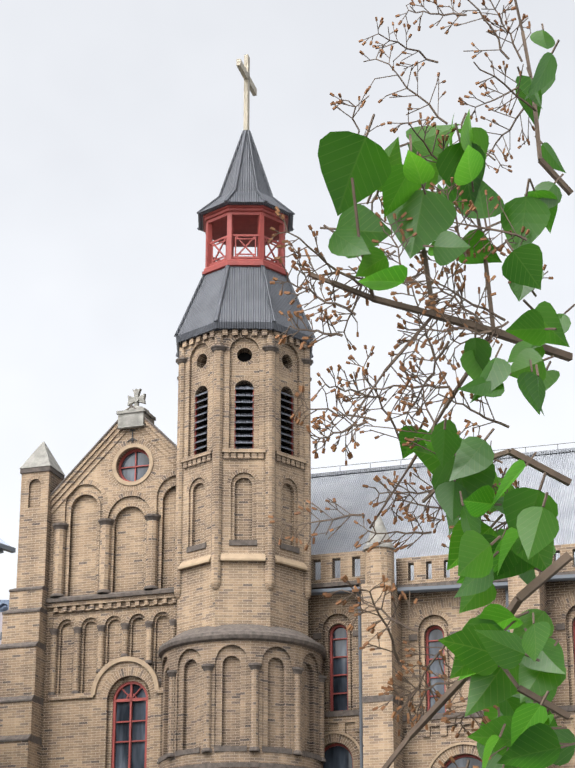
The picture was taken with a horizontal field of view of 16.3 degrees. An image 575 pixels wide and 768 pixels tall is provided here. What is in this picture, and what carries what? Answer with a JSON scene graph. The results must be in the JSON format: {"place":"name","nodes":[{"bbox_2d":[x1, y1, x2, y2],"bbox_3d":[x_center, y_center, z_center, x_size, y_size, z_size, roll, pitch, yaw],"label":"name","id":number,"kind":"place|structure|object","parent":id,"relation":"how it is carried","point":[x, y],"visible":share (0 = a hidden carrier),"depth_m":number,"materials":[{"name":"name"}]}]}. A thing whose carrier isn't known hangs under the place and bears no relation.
{"place":"outdoors","nodes":[
{"label":"outdoors","id":0,"kind":"place"},
{"bbox_2d":[0,612,2,643],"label":"mauve block","id":1,"kind":"structure","parent":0,"point":[1,617],"depth_m":92.24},
{"bbox_2d":[0,600,8,611],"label":"neighbour roof plant","id":2,"kind":"object","parent":1,"relation":"on","point":[4,605],"visible":0.08,"depth_m":93.14,"materials":[{"name":"blue metal"}]},
{"bbox_2d":[0,543,15,553],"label":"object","id":3,"kind":"object","parent":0,"point":[7,548],"visible":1,"depth_m":57.05,"materials":[{"name":"grey metal"}]},
{"bbox_2d":[0,471,61,767],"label":"corner buttress","id":4,"kind":"structure","parent":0,"point":[22,671],"depth_m":62.42,"materials":[{"name":"beige brick"}]},
{"bbox_2d":[0,466,64,745],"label":"pier weatherings","id":5,"kind":"object","parent":4,"relation":"on","point":[30,737],"visible":0.46,"depth_m":62.19,"materials":[{"name":"grey stone"}]},
{"bbox_2d":[26,476,43,485],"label":"brick arch","id":6,"kind":"structure","parent":4,"relation":"attached to","point":[31,479],"depth_m":64.34,"materials":[{"name":"brick"}]},
{"bbox_2d":[19,442,64,475],"bbox_3d":[-7.934,2.369,65.118,1.090,1.040,1.170,-6,-21,17],"label":"pinnacle cap","id":7,"kind":"object","parent":4,"relation":"on","point":[41,455],"visible":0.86,"depth_m":64.75,"materials":[{"name":"grey stone"}]},
{"bbox_2d":[41,429,176,767],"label":"gable wall","id":8,"kind":"structure","parent":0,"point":[76,733],"depth_m":62.42,"materials":[{"name":"beige brick"}]},
{"bbox_2d":[45,404,176,767],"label":"trim","id":9,"kind":"structure","parent":8,"relation":"attached to","point":[138,733],"depth_m":61.77,"materials":[{"name":"grey stone"}]},
{"bbox_2d":[46,418,176,700],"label":"gable brick trim","id":10,"kind":"structure","parent":8,"relation":"attached to","point":[105,556],"depth_m":62.88,"materials":[{"name":"beige brick"}]},
{"bbox_2d":[91,443,159,694],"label":"transept mouldings","id":11,"kind":"object","parent":8,"relation":"attached to","point":[108,665],"visible":0.94,"depth_m":61.65,"materials":[{"name":"beige stone"}]},
{"bbox_2d":[111,449,148,767],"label":"window frames","id":12,"kind":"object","parent":8,"relation":"in","point":[131,699],"visible":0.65,"depth_m":61.21,"materials":[{"name":"red wood"}]},
{"bbox_2d":[116,388,155,428],"bbox_3d":[-4.868,0.842,64.647,0.960,1.440,1.000,-6,-21,17],"label":"gable finial","id":13,"kind":"object","parent":8,"relation":"on","point":[131,417],"visible":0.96,"depth_m":64.16,"materials":[{"name":"grey stone"}]},
{"bbox_2d":[92,661,158,701],"bbox_3d":[-4.912,9.058,61.479,2.220,1.330,0.256,-6,-21,17],"label":"arch","id":14,"kind":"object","parent":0,"point":[108,673],"visible":0.46,"depth_m":61.49,"materials":[{"name":"beige stone"}]},
{"bbox_2d":[159,640,322,767],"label":"turret wall","id":15,"kind":"structure","parent":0,"point":[230,660],"depth_m":59.08,"materials":[{"name":"beige brick"}]},
{"bbox_2d":[159,669,324,762],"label":"drum colonnettes","id":16,"kind":"object","parent":15,"relation":"attached to","point":[254,736],"visible":0.5,"depth_m":58.83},
{"bbox_2d":[157,624,326,767],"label":"drum stone","id":17,"kind":"object","parent":15,"relation":"on","point":[256,632],"visible":0.5,"depth_m":59.29,"materials":[{"name":"grey stone"}]},
{"bbox_2d":[176,330,307,635],"bbox_3d":[-1.388,3.774,63.178,4.000,10.620,4.000,0,-20,-1],"label":"tower shaft","id":18,"kind":"object","parent":17,"relation":"on","point":[242,594],"visible":0.54,"depth_m":61.45,"materials":[{"name":"beige brick"}]},
{"bbox_2d":[174,329,310,599],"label":"tower brick trim","id":19,"kind":"structure","parent":18,"relation":"attached to","point":[215,454],"depth_m":62.08,"materials":[{"name":"beige brick"}]},
{"bbox_2d":[174,553,311,576],"bbox_3d":[-1.388,5.928,62.384,4.260,0.250,4.260,0,-20,-1],"label":"tower stone course","id":20,"kind":"object","parent":18,"relation":"attached to","point":[246,557],"visible":0.33,"depth_m":60.65,"materials":[{"name":"beige stone"}]},
{"bbox_2d":[195,389,292,455],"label":"louver frames","id":21,"kind":"structure","parent":18,"relation":"in","point":[235,423],"depth_m":62.69,"materials":[{"name":"wood"}]},
{"bbox_2d":[193,386,294,453],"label":"louvers","id":22,"kind":"object","parent":21,"relation":"in","point":[244,420],"visible":0.31,"depth_m":62.46,"materials":[{"name":"grey wood"}]},
{"bbox_2d":[176,345,312,553],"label":"stone trim","id":23,"kind":"structure","parent":18,"relation":"attached to","point":[244,542],"depth_m":61.38,"materials":[{"name":"grey stone"}]},
{"bbox_2d":[174,265,315,358],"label":"tower roof","id":24,"kind":"structure","parent":18,"relation":"on","point":[228,297],"depth_m":63.85,"materials":[{"name":"grey metal"}]},
{"bbox_2d":[202,205,287,275],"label":"belfry","id":25,"kind":"object","parent":18,"relation":"on","point":[230,227],"visible":0.71,"depth_m":65.34,"materials":[{"name":"red paint"}]},
{"bbox_2d":[197,130,294,231],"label":"spire roof","id":26,"kind":"structure","parent":25,"relation":"on","point":[245,182],"depth_m":66.37,"materials":[{"name":"grey metal"}]},
{"bbox_2d":[236,54,256,129],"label":"cross","id":27,"kind":"object","parent":26,"relation":"on","point":[244,70],"visible":0.82,"depth_m":68.10,"materials":[{"name":"beige stone"}]},
{"bbox_2d":[203,353,283,451],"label":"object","id":28,"kind":"object","parent":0,"point":[244,357],"visible":0.06,"depth_m":62.82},
{"bbox_2d":[0,0,574,599],"label":"sky","id":29,"kind":"structure","parent":0,"point":[121,121],"materials":[{"name":"white"}]},
{"bbox_2d":[272,0,574,767],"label":"lilac","id":30,"kind":"object","parent":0,"point":[483,645],"depth_m":2.41,"materials":[{"name":"green plant"}]},
{"bbox_2d":[267,0,553,767],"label":"seed clusters","id":31,"kind":"object","parent":30,"relation":"attached to","point":[350,627],"visible":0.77,"depth_m":2.49,"materials":[{"name":"brown plant"}]},
{"bbox_2d":[308,581,574,767],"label":"nave wall","id":32,"kind":"structure","parent":0,"point":[420,751],"depth_m":60.61,"materials":[{"name":"beige brick"}]},
{"bbox_2d":[325,731,476,767],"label":"window arches","id":33,"kind":"structure","parent":32,"relation":"attached to","point":[434,758],"depth_m":59.52,"materials":[{"name":"beige stone"}]},
{"bbox_2d":[311,448,574,585],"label":"roof","id":34,"kind":"structure","parent":32,"relation":"on","point":[347,491],"depth_m":66.58,"materials":[{"name":"grey metal"}]},
{"bbox_2d":[311,442,574,468],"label":"roof ridge","id":35,"kind":"structure","parent":34,"relation":"attached to","point":[416,458],"depth_m":69.64,"materials":[{"name":"grey metal"}]},
{"bbox_2d":[311,543,574,767],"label":"brick trim","id":36,"kind":"structure","parent":32,"relation":"attached to","point":[403,566],"depth_m":61.09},
{"bbox_2d":[311,574,574,767],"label":"nave gutters","id":37,"kind":"object","parent":32,"relation":"attached to","point":[497,585],"visible":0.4,"depth_m":60.80,"materials":[{"name":"grey metal"}]},
{"bbox_2d":[325,620,574,767],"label":"window frames","id":38,"kind":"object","parent":32,"relation":"in","point":[334,628],"visible":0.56,"depth_m":61.12,"materials":[{"name":"red wood"}]},
{"bbox_2d":[361,547,554,767],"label":"nave buttresses","id":39,"kind":"structure","parent":32,"relation":"attached to","point":[382,740],"depth_m":59.80,"materials":[{"name":"beige brick"}]},
{"bbox_2d":[363,515,394,551],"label":"nave turret caps","id":40,"kind":"object","parent":39,"relation":"on","point":[379,526],"visible":0.31,"depth_m":61.42,"materials":[{"name":"grey stone"}]},
{"bbox_2d":[311,571,574,767],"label":"trim","id":41,"kind":"structure","parent":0,"point":[338,757],"depth_m":60.92,"materials":[{"name":"grey stone"}]}
]}

